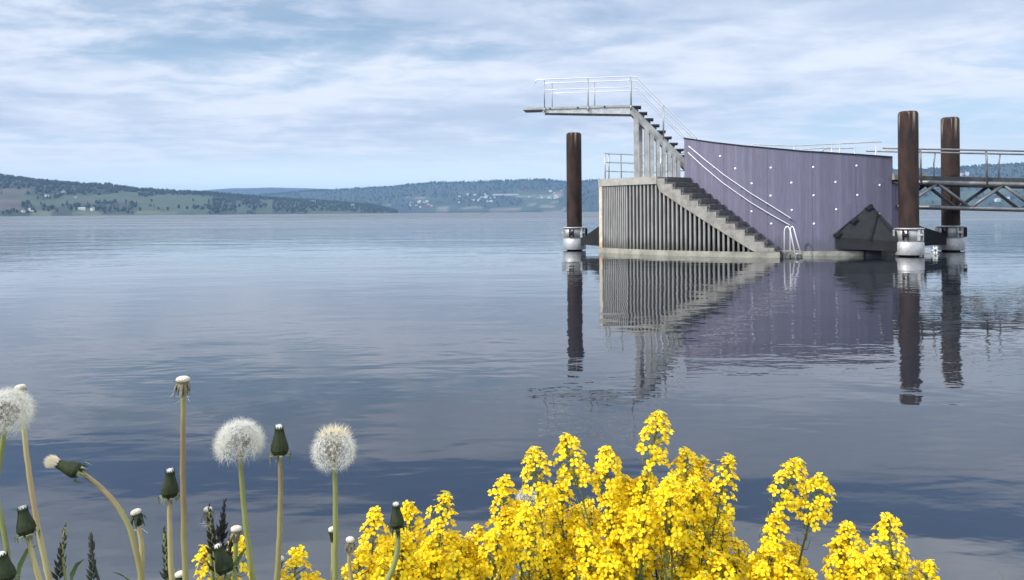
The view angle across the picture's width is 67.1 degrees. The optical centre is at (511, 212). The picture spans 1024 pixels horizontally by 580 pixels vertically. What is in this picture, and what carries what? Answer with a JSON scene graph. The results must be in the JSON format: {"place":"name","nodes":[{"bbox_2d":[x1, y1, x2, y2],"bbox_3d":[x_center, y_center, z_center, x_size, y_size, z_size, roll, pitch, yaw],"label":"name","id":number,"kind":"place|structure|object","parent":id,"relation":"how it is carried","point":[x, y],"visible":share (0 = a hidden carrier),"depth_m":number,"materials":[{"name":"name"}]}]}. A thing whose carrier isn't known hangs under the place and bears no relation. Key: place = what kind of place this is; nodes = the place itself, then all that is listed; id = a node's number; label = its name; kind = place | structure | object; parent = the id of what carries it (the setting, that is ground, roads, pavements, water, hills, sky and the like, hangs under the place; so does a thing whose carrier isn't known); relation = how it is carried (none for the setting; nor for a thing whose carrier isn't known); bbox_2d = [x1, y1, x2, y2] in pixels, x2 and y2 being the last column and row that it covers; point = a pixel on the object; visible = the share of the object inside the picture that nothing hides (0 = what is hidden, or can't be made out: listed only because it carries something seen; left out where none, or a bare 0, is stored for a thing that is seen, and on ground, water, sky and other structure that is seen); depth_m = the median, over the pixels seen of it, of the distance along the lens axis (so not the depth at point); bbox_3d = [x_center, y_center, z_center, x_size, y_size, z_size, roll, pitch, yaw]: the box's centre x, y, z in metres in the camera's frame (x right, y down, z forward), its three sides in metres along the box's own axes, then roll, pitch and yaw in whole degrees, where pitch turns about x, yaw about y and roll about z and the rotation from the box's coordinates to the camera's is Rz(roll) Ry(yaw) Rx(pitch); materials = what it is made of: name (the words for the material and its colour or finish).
{"place":"outdoors","nodes":[
{"label":"outdoors","id":0,"kind":"place"},
{"bbox_2d":[0,178,393,215],"bbox_3d":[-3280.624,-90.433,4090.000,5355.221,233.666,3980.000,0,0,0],"label":"hillside","id":1,"kind":"structure","parent":0,"point":[11,197],"depth_m":3104.38,"materials":[{"name":"grass"},{"name":"foliage"},{"name":"plant"}]},
{"bbox_2d":[0,173,397,213],"bbox_3d":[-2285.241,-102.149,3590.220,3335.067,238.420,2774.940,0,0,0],"label":"woodland","id":2,"kind":"object","parent":1,"relation":"on","point":[117,187],"visible":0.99,"depth_m":3555.64,"materials":[{"name":"plant"}]},
{"bbox_2d":[203,187,334,194],"bbox_3d":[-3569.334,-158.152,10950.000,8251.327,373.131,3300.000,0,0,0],"label":"distant ridge","id":3,"kind":"structure","parent":0,"point":[250,191],"depth_m":10640.47,"materials":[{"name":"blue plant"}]},
{"bbox_2d":[0,210,1023,579],"bbox_3d":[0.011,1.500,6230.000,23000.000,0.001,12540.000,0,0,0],"label":"lake","id":4,"kind":"structure","parent":0,"point":[466,360],"depth_m":7.19,"materials":[{"name":"blue liquid"}]},
{"bbox_2d":[566,132,581,250],"bbox_3d":[2.428,0.693,30.000,0.590,7.580,0.590,0,0,0],"label":"steel pile","id":5,"kind":"object","parent":4,"relation":"in","point":[574,176],"visible":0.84,"depth_m":29.75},
{"bbox_2d":[523,76,966,257],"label":"diving tower","id":6,"kind":"structure","parent":4,"relation":"on","point":[718,199],"depth_m":25.82,"materials":[{"name":"wood"}]},
{"bbox_2d":[866,147,1023,211],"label":"gangway","id":7,"kind":"object","parent":6,"relation":"attached to","point":[929,183],"visible":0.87,"depth_m":25.73,"materials":[{"name":"metal"}]},
{"bbox_2d":[898,110,918,256],"bbox_3d":[12.757,0.581,24.800,0.600,7.660,0.600,0,0,0],"label":"steel pile","id":8,"kind":"object","parent":4,"relation":"in","point":[908,169],"visible":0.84,"depth_m":24.55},
{"bbox_2d":[940,117,960,250],"bbox_3d":[15.755,0.490,27.700,0.600,7.800,0.600,0,0,0],"label":"steel pile","id":9,"kind":"object","parent":4,"relation":"in","point":[950,139],"visible":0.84,"depth_m":27.45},
{"bbox_2d":[0,0,1023,190],"label":"sky","id":10,"kind":"structure","parent":0,"point":[198,95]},
{"bbox_2d":[258,165,1023,212],"bbox_3d":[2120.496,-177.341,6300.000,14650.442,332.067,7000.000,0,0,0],"label":"hills","id":11,"kind":"structure","parent":0,"point":[535,202],"depth_m":6717.97,"materials":[{"name":"tree foliage"},{"name":"grass"}]},
{"bbox_2d":[259,162,1023,209],"bbox_3d":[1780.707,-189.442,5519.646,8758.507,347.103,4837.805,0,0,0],"label":"woodland","id":12,"kind":"object","parent":11,"relation":"on","point":[982,166],"visible":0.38,"depth_m":7162.85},
{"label":"bank","id":13,"kind":"structure","parent":0,"visible":0},
{"bbox_2d":[0,501,13,579],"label":"plant stem","id":14,"kind":"object","parent":13,"relation":"on","point":[4,535],"visible":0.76,"depth_m":0.74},
{"bbox_2d":[0,550,20,579],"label":"dandelion","id":15,"kind":"object","parent":13,"relation":"on","point":[8,571],"visible":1,"depth_m":0.72,"materials":[{"name":"green"}]},
{"bbox_2d":[0,385,38,474],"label":"dandelion","id":16,"kind":"object","parent":13,"relation":"on","point":[9,410],"visible":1,"depth_m":0.75,"materials":[{"name":"white"}]},
{"bbox_2d":[14,504,42,579],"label":"dandelion","id":17,"kind":"object","parent":13,"relation":"on","point":[26,525],"visible":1,"depth_m":0.75,"materials":[{"name":"green"}]},
{"bbox_2d":[15,384,51,579],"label":"dandelion","id":18,"kind":"object","parent":13,"relation":"on","point":[43,554],"visible":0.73,"depth_m":0.79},
{"bbox_2d":[51,524,66,579],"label":"leafy spike","id":19,"kind":"object","parent":13,"relation":"on","point":[60,564],"visible":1,"depth_m":0.80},
{"bbox_2d":[86,531,99,579],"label":"leafy spike","id":20,"kind":"object","parent":13,"relation":"on","point":[93,568],"visible":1,"depth_m":0.80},
{"bbox_2d":[44,454,144,579],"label":"dandelion","id":21,"kind":"object","parent":13,"relation":"on","point":[72,469],"visible":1,"depth_m":0.74,"materials":[{"name":"green"}]},
{"bbox_2d":[130,508,147,571],"bbox_3d":[-0.375,0.435,0.778,0.025,0.271,0.017,0,0,37],"label":"dandelion","id":22,"kind":"object","parent":13,"relation":"on","point":[136,514],"visible":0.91,"depth_m":0.78,"materials":[{"name":"white"}]},
{"bbox_2d":[159,526,168,579],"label":"leafy spike","id":23,"kind":"object","parent":13,"relation":"on","point":[165,575],"visible":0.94,"depth_m":0.84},
{"bbox_2d":[158,467,179,579],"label":"dandelion","id":24,"kind":"object","parent":13,"relation":"on","point":[169,490],"visible":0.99,"depth_m":0.75,"materials":[{"name":"white"}]},
{"bbox_2d":[173,376,190,579],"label":"dandelion","id":25,"kind":"object","parent":13,"relation":"on","point":[182,386],"visible":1,"depth_m":0.72,"materials":[{"name":"plant"}]},
{"bbox_2d":[201,506,215,579],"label":"dandelion","id":26,"kind":"object","parent":13,"relation":"on","point":[212,574],"visible":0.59,"depth_m":0.84,"materials":[{"name":"white"}]},
{"bbox_2d":[204,503,220,579],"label":"leafy spike","id":27,"kind":"object","parent":13,"relation":"on","point":[211,534],"visible":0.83,"depth_m":0.82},
{"bbox_2d":[192,544,238,579],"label":"flower spike","id":28,"kind":"object","parent":13,"relation":"on","point":[201,554],"visible":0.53,"depth_m":0.89,"materials":[{"name":"yellow plant"}]},
{"bbox_2d":[206,497,232,577],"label":"leafy spike","id":29,"kind":"object","parent":13,"relation":"on","point":[222,528],"visible":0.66,"depth_m":0.84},
{"bbox_2d":[213,543,238,579],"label":"dandelion","id":30,"kind":"object","parent":13,"relation":"on","point":[224,566],"visible":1,"depth_m":0.73,"materials":[{"name":"green"}]},
{"bbox_2d":[218,535,249,579],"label":"flower spike","id":31,"kind":"object","parent":13,"relation":"on","point":[241,543],"visible":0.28,"depth_m":0.89,"materials":[{"name":"yellow plant"}]},
{"bbox_2d":[230,525,242,579],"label":"dandelion","id":32,"kind":"object","parent":13,"relation":"on","point":[236,531],"visible":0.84,"depth_m":0.82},
{"bbox_2d":[210,416,267,579],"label":"dandelion","id":33,"kind":"object","parent":13,"relation":"on","point":[240,441],"visible":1,"depth_m":0.76,"materials":[{"name":"white"}]},
{"bbox_2d":[269,424,290,579],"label":"dandelion","id":34,"kind":"object","parent":13,"relation":"on","point":[279,449],"visible":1,"depth_m":0.75,"materials":[{"name":"green"}]},
{"bbox_2d":[281,545,311,579],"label":"flower spike","id":35,"kind":"object","parent":13,"relation":"on","point":[296,554],"visible":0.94,"depth_m":0.89,"materials":[{"name":"yellow plant"}]},
{"bbox_2d":[309,422,357,579],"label":"dandelion","id":36,"kind":"object","parent":13,"relation":"on","point":[333,451],"visible":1,"depth_m":0.75,"materials":[{"name":"white"}]},
{"bbox_2d":[343,536,355,579],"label":"dandelion","id":37,"kind":"object","parent":13,"relation":"on","point":[349,545],"visible":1,"depth_m":0.85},
{"bbox_2d":[340,546,373,579],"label":"flower spike","id":38,"kind":"object","parent":13,"relation":"on","point":[364,555],"visible":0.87,"depth_m":0.89,"materials":[{"name":"yellow plant"}]},
{"bbox_2d":[357,506,389,576],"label":"flower spike","id":39,"kind":"object","parent":13,"relation":"on","point":[375,514],"visible":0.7,"depth_m":0.92,"materials":[{"name":"yellow plant"}]},
{"bbox_2d":[362,545,388,579],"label":"flower spike","id":40,"kind":"object","parent":13,"relation":"on","point":[375,557],"visible":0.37,"depth_m":0.90,"materials":[{"name":"yellow plant"}]},
{"bbox_2d":[369,530,414,579],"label":"flower spike","id":41,"kind":"object","parent":13,"relation":"on","point":[390,543],"visible":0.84,"depth_m":0.83,"materials":[{"name":"yellow plant"}]},
{"bbox_2d":[385,501,406,579],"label":"dandelion","id":42,"kind":"object","parent":13,"relation":"on","point":[397,523],"visible":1,"depth_m":0.72,"materials":[{"name":"green"}]},
{"bbox_2d":[384,528,423,579],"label":"flower spike","id":43,"kind":"object","parent":13,"relation":"on","point":[418,559],"visible":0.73,"depth_m":0.84,"materials":[{"name":"yellow plant"}]},
{"bbox_2d":[393,500,426,556],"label":"flower spike","id":44,"kind":"object","parent":13,"relation":"on","point":[407,514],"visible":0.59,"depth_m":0.94,"materials":[{"name":"yellow plant"}]},
{"bbox_2d":[412,549,433,579],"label":"flower spike","id":45,"kind":"object","parent":13,"relation":"on","point":[419,568],"visible":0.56,"depth_m":0.90,"materials":[{"name":"yellow plant"}]},
{"bbox_2d":[413,539,445,579],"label":"flower spike","id":46,"kind":"object","parent":13,"relation":"on","point":[440,563],"visible":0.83,"depth_m":0.91,"materials":[{"name":"yellow plant"}]},
{"bbox_2d":[422,490,457,579],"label":"flower spike","id":47,"kind":"object","parent":13,"relation":"on","point":[446,496],"visible":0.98,"depth_m":0.91,"materials":[{"name":"yellow plant"}]},
{"bbox_2d":[441,550,476,579],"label":"flower spike","id":48,"kind":"object","parent":13,"relation":"on","point":[453,558],"visible":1,"depth_m":0.86,"materials":[{"name":"yellow plant"}]},
{"bbox_2d":[444,531,490,579],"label":"flower spike","id":49,"kind":"object","parent":13,"relation":"on","point":[457,539],"visible":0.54,"depth_m":0.98,"materials":[{"name":"yellow plant"}]},
{"bbox_2d":[461,524,488,575],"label":"flower spike","id":50,"kind":"object","parent":13,"relation":"on","point":[476,539],"visible":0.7,"depth_m":0.99,"materials":[{"name":"yellow plant"}]},
{"bbox_2d":[471,565,490,579],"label":"flower spike","id":51,"kind":"object","parent":13,"relation":"on","point":[477,570],"visible":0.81,"depth_m":0.93,"materials":[{"name":"yellow plant"}]},
{"bbox_2d":[477,527,513,579],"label":"flower spike","id":52,"kind":"object","parent":13,"relation":"on","point":[496,535],"visible":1,"depth_m":0.88,"materials":[{"name":"yellow plant"}]},
{"bbox_2d":[481,550,519,579],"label":"flower spike","id":53,"kind":"object","parent":13,"relation":"on","point":[506,574],"visible":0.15,"depth_m":0.97,"materials":[{"name":"yellow plant"}]},
{"bbox_2d":[485,474,520,579],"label":"flower spike","id":54,"kind":"object","parent":13,"relation":"on","point":[502,491],"visible":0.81,"depth_m":0.92,"materials":[{"name":"yellow plant"}]},
{"bbox_2d":[493,509,530,579],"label":"flower spike","id":55,"kind":"object","parent":13,"relation":"on","point":[505,523],"visible":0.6,"depth_m":0.91,"materials":[{"name":"yellow plant"}]},
{"bbox_2d":[512,500,544,579],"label":"flower spike","id":56,"kind":"object","parent":13,"relation":"on","point":[522,515],"visible":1,"depth_m":0.85,"materials":[{"name":"yellow plant"}]},
{"bbox_2d":[523,504,547,570],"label":"flower spike","id":57,"kind":"object","parent":13,"relation":"on","point":[536,514],"visible":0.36,"depth_m":1.00,"materials":[{"name":"yellow plant"}]},
{"bbox_2d":[520,446,558,579],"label":"flower spike","id":58,"kind":"object","parent":13,"relation":"on","point":[540,489],"visible":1,"depth_m":0.91,"materials":[{"name":"yellow plant"}]},
{"bbox_2d":[526,539,561,579],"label":"flower spike","id":59,"kind":"object","parent":13,"relation":"on","point":[548,546],"visible":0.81,"depth_m":0.90,"materials":[{"name":"yellow plant"}]},
{"bbox_2d":[535,488,558,572],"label":"flower spike","id":60,"kind":"object","parent":13,"relation":"on","point":[547,502],"visible":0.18,"depth_m":1.04,"materials":[{"name":"yellow plant"}]},
{"bbox_2d":[547,533,576,577],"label":"flower spike","id":61,"kind":"object","parent":13,"relation":"on","point":[556,539],"visible":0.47,"depth_m":0.94,"materials":[{"name":"yellow plant"}]},
{"bbox_2d":[545,480,579,559],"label":"flower spike","id":62,"kind":"object","parent":13,"relation":"on","point":[561,511],"visible":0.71,"depth_m":0.97,"materials":[{"name":"yellow plant"}]},
{"bbox_2d":[553,432,597,552],"bbox_3d":[0.106,0.462,0.904,0.063,0.406,0.045,-11,-6,16],"label":"flower spike","id":63,"kind":"object","parent":13,"relation":"on","point":[565,439],"visible":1,"depth_m":0.92,"materials":[{"name":"yellow plant"}]},
{"bbox_2d":[562,557,589,579],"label":"flower spike","id":64,"kind":"object","parent":13,"relation":"on","point":[569,564],"visible":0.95,"depth_m":0.86,"materials":[{"name":"yellow plant"}]},
{"bbox_2d":[566,504,601,573],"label":"flower spike","id":65,"kind":"object","parent":13,"relation":"on","point":[576,510],"visible":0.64,"depth_m":0.95,"materials":[{"name":"yellow plant"}]},
{"bbox_2d":[579,507,606,574],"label":"flower spike","id":66,"kind":"object","parent":13,"relation":"on","point":[590,512],"visible":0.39,"depth_m":0.96,"materials":[{"name":"yellow plant"}]},
{"bbox_2d":[573,527,622,579],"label":"flower spike","id":67,"kind":"object","parent":13,"relation":"on","point":[583,543],"visible":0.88,"depth_m":0.86,"materials":[{"name":"yellow plant"}]},
{"bbox_2d":[591,445,624,532],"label":"flower spike","id":68,"kind":"object","parent":13,"relation":"on","point":[604,460],"visible":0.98,"depth_m":0.92,"materials":[{"name":"yellow plant"}]},
{"bbox_2d":[594,490,625,553],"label":"flower spike","id":69,"kind":"object","parent":13,"relation":"on","point":[607,499],"visible":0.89,"depth_m":0.90,"materials":[{"name":"yellow plant"}]},
{"bbox_2d":[596,547,632,579],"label":"flower spike","id":70,"kind":"object","parent":13,"relation":"on","point":[608,554],"visible":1,"depth_m":0.85,"materials":[{"name":"yellow plant"}]},
{"bbox_2d":[606,507,645,577],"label":"flower spike","id":71,"kind":"object","parent":13,"relation":"on","point":[619,551],"visible":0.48,"depth_m":0.89,"materials":[{"name":"yellow plant"}]},
{"bbox_2d":[612,474,645,568],"bbox_3d":[0.143,0.455,0.932,0.042,0.274,0.046,0,0,29],"label":"flower spike","id":72,"kind":"object","parent":13,"relation":"on","point":[627,486],"visible":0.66,"depth_m":0.92,"materials":[{"name":"yellow plant"}]},
{"bbox_2d":[622,536,655,579],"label":"flower spike","id":73,"kind":"object","parent":13,"relation":"on","point":[649,567],"visible":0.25,"depth_m":0.91,"materials":[{"name":"yellow plant"}]},
{"bbox_2d":[622,503,662,579],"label":"flower spike","id":74,"kind":"object","parent":13,"relation":"on","point":[643,511],"visible":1,"depth_m":0.86,"materials":[{"name":"yellow plant"}]},
{"bbox_2d":[626,470,659,573],"bbox_3d":[0.129,0.491,0.918,0.058,0.372,0.042,13,-1,27],"label":"flower spike","id":75,"kind":"object","parent":13,"relation":"on","point":[639,483],"visible":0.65,"depth_m":0.92,"materials":[{"name":"yellow plant"}]},
{"bbox_2d":[635,410,673,579],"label":"flower spike","id":76,"kind":"object","parent":13,"relation":"on","point":[658,415],"visible":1,"depth_m":0.92,"materials":[{"name":"yellow plant"}]},
{"bbox_2d":[644,525,667,579],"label":"flower spike","id":77,"kind":"object","parent":13,"relation":"on","point":[661,563],"visible":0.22,"depth_m":1.03,"materials":[{"name":"yellow plant"}]},
{"bbox_2d":[649,485,681,579],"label":"flower spike","id":78,"kind":"object","parent":13,"relation":"on","point":[664,544],"visible":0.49,"depth_m":0.87,"materials":[{"name":"yellow plant"}]},
{"bbox_2d":[653,474,689,579],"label":"flower spike","id":79,"kind":"object","parent":13,"relation":"on","point":[670,481],"visible":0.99,"depth_m":0.86,"materials":[{"name":"yellow plant"}]},
{"bbox_2d":[663,529,704,579],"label":"flower spike","id":80,"kind":"object","parent":13,"relation":"on","point":[680,575],"visible":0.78,"depth_m":0.90,"materials":[{"name":"yellow plant"}]},
{"bbox_2d":[666,538,702,579],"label":"flower spike","id":81,"kind":"object","parent":13,"relation":"on","point":[691,567],"visible":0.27,"depth_m":0.92,"materials":[{"name":"yellow plant"}]},
{"bbox_2d":[668,446,709,562],"bbox_3d":[0.218,0.491,0.943,0.046,0.406,0.050,0,0,-18],"label":"flower spike","id":82,"kind":"object","parent":13,"relation":"on","point":[682,465],"visible":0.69,"depth_m":0.94,"materials":[{"name":"yellow plant"}]},
{"bbox_2d":[675,454,712,565],"bbox_3d":[0.197,0.509,0.957,0.061,0.424,0.052,7,-2,31],"label":"flower spike","id":83,"kind":"object","parent":13,"relation":"on","point":[701,461],"visible":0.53,"depth_m":0.95,"materials":[{"name":"yellow plant"}]},
{"bbox_2d":[681,476,718,577],"bbox_3d":[0.257,0.488,0.933,0.052,0.358,0.080,-9,0,28],"label":"flower spike","id":84,"kind":"object","parent":13,"relation":"on","point":[696,507],"visible":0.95,"depth_m":0.91,"materials":[{"name":"yellow plant"}]},
{"bbox_2d":[690,516,720,567],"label":"flower spike","id":85,"kind":"object","parent":13,"relation":"on","point":[710,521],"visible":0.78,"depth_m":0.93,"materials":[{"name":"yellow plant"}]},
{"bbox_2d":[703,452,739,569],"bbox_3d":[0.221,0.498,0.924,0.061,0.424,0.051,7,0,-32],"label":"flower spike","id":86,"kind":"object","parent":13,"relation":"on","point":[729,460],"visible":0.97,"depth_m":0.93,"materials":[{"name":"yellow plant"}]},
{"bbox_2d":[708,485,735,576],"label":"flower spike","id":87,"kind":"object","parent":13,"relation":"on","point":[723,531],"visible":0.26,"depth_m":0.98,"materials":[{"name":"yellow plant"}]},
{"bbox_2d":[701,548,743,579],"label":"flower spike","id":88,"kind":"object","parent":13,"relation":"on","point":[712,556],"visible":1,"depth_m":0.88,"materials":[{"name":"yellow plant"}]},
{"bbox_2d":[721,555,749,579],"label":"flower spike","id":89,"kind":"object","parent":13,"relation":"on","point":[736,563],"visible":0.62,"depth_m":1.05,"materials":[{"name":"yellow plant"}]},
{"bbox_2d":[730,536,751,579],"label":"flower spike","id":90,"kind":"object","parent":13,"relation":"on","point":[737,548],"visible":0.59,"depth_m":1.07,"materials":[{"name":"yellow plant"}]},
{"bbox_2d":[745,535,785,579],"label":"flower spike","id":91,"kind":"object","parent":13,"relation":"on","point":[769,544],"visible":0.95,"depth_m":0.88,"materials":[{"name":"yellow plant"}]},
{"bbox_2d":[752,559,781,579],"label":"flower spike","id":92,"kind":"object","parent":13,"relation":"on","point":[759,569],"visible":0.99,"depth_m":0.87,"materials":[{"name":"yellow plant"}]},
{"bbox_2d":[759,510,793,574],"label":"flower spike","id":93,"kind":"object","parent":13,"relation":"on","point":[778,520],"visible":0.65,"depth_m":0.92,"materials":[{"name":"yellow plant"}]},
{"bbox_2d":[750,457,808,579],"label":"flower spike","id":94,"kind":"object","parent":13,"relation":"on","point":[797,466],"visible":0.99,"depth_m":0.93,"materials":[{"name":"yellow plant"}]},
{"bbox_2d":[767,554,802,579],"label":"flower spike","id":95,"kind":"object","parent":13,"relation":"on","point":[788,563],"visible":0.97,"depth_m":0.87,"materials":[{"name":"yellow plant"}]},
{"bbox_2d":[781,540,808,575],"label":"flower spike","id":96,"kind":"object","parent":13,"relation":"on","point":[794,552],"visible":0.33,"depth_m":0.96,"materials":[{"name":"yellow plant"}]},
{"bbox_2d":[798,567,817,579],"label":"flower spike","id":97,"kind":"object","parent":13,"relation":"on","point":[808,574],"visible":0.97,"depth_m":0.89,"materials":[{"name":"yellow plant"}]},
{"bbox_2d":[790,472,836,566],"bbox_3d":[0.358,0.509,0.966,0.063,0.406,0.046,5,12,21],"label":"flower spike","id":98,"kind":"object","parent":13,"relation":"on","point":[821,482],"visible":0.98,"depth_m":0.92,"materials":[{"name":"yellow plant"}]},
{"bbox_2d":[820,535,855,579],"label":"flower spike","id":99,"kind":"object","parent":13,"relation":"on","point":[837,562],"visible":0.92,"depth_m":0.91,"materials":[{"name":"yellow plant"}]},
{"bbox_2d":[829,520,869,577],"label":"flower spike","id":100,"kind":"object","parent":13,"relation":"on","point":[846,527],"visible":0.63,"depth_m":0.92,"materials":[{"name":"yellow plant"}]},
{"bbox_2d":[844,550,875,579],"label":"flower spike","id":101,"kind":"object","parent":13,"relation":"on","point":[871,576],"visible":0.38,"depth_m":0.88,"materials":[{"name":"yellow plant"}]},
{"bbox_2d":[845,551,882,579],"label":"flower spike","id":102,"kind":"object","parent":13,"relation":"on","point":[855,560],"visible":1,"depth_m":0.86,"materials":[{"name":"yellow plant"}]},
{"bbox_2d":[861,542,901,579],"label":"flower spike","id":103,"kind":"object","parent":13,"relation":"on","point":[874,550],"visible":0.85,"depth_m":0.88,"materials":[{"name":"yellow plant"}]},
{"bbox_2d":[869,512,916,579],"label":"flower spike","id":104,"kind":"object","parent":13,"relation":"on","point":[884,528],"visible":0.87,"depth_m":0.92,"materials":[{"name":"yellow plant"}]},
{"bbox_2d":[908,559,939,579],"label":"flower spike","id":105,"kind":"object","parent":13,"relation":"on","point":[929,567],"visible":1,"depth_m":0.92,"materials":[{"name":"yellow plant"}]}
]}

